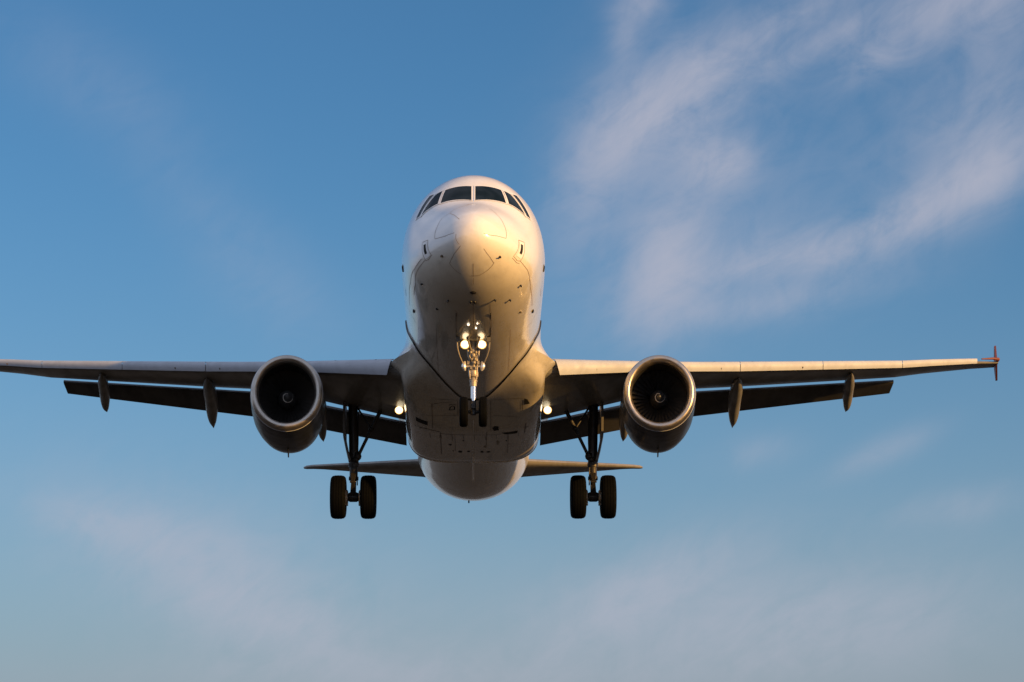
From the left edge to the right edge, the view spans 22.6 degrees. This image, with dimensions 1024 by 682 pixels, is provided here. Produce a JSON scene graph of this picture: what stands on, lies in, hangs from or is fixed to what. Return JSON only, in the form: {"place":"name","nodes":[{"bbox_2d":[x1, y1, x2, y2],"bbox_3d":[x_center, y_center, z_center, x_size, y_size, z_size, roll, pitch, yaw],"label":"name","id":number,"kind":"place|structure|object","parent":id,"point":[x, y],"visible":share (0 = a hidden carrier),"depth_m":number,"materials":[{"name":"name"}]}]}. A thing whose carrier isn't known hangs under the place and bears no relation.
{"place":"outdoors","nodes":[
{"label":"outdoors","id":0,"kind":"place"},
{"bbox_2d":[0,175,999,518],"bbox_3d":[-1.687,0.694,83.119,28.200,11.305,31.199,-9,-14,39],"label":"airliner","id":1,"kind":"object","parent":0,"point":[472,387],"visible":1,"depth_m":74.55,"materials":[{"name":"paint"}]},
{"bbox_2d":[0,0,1023,681],"label":"sky","id":2,"kind":"structure","parent":0,"point":[181,180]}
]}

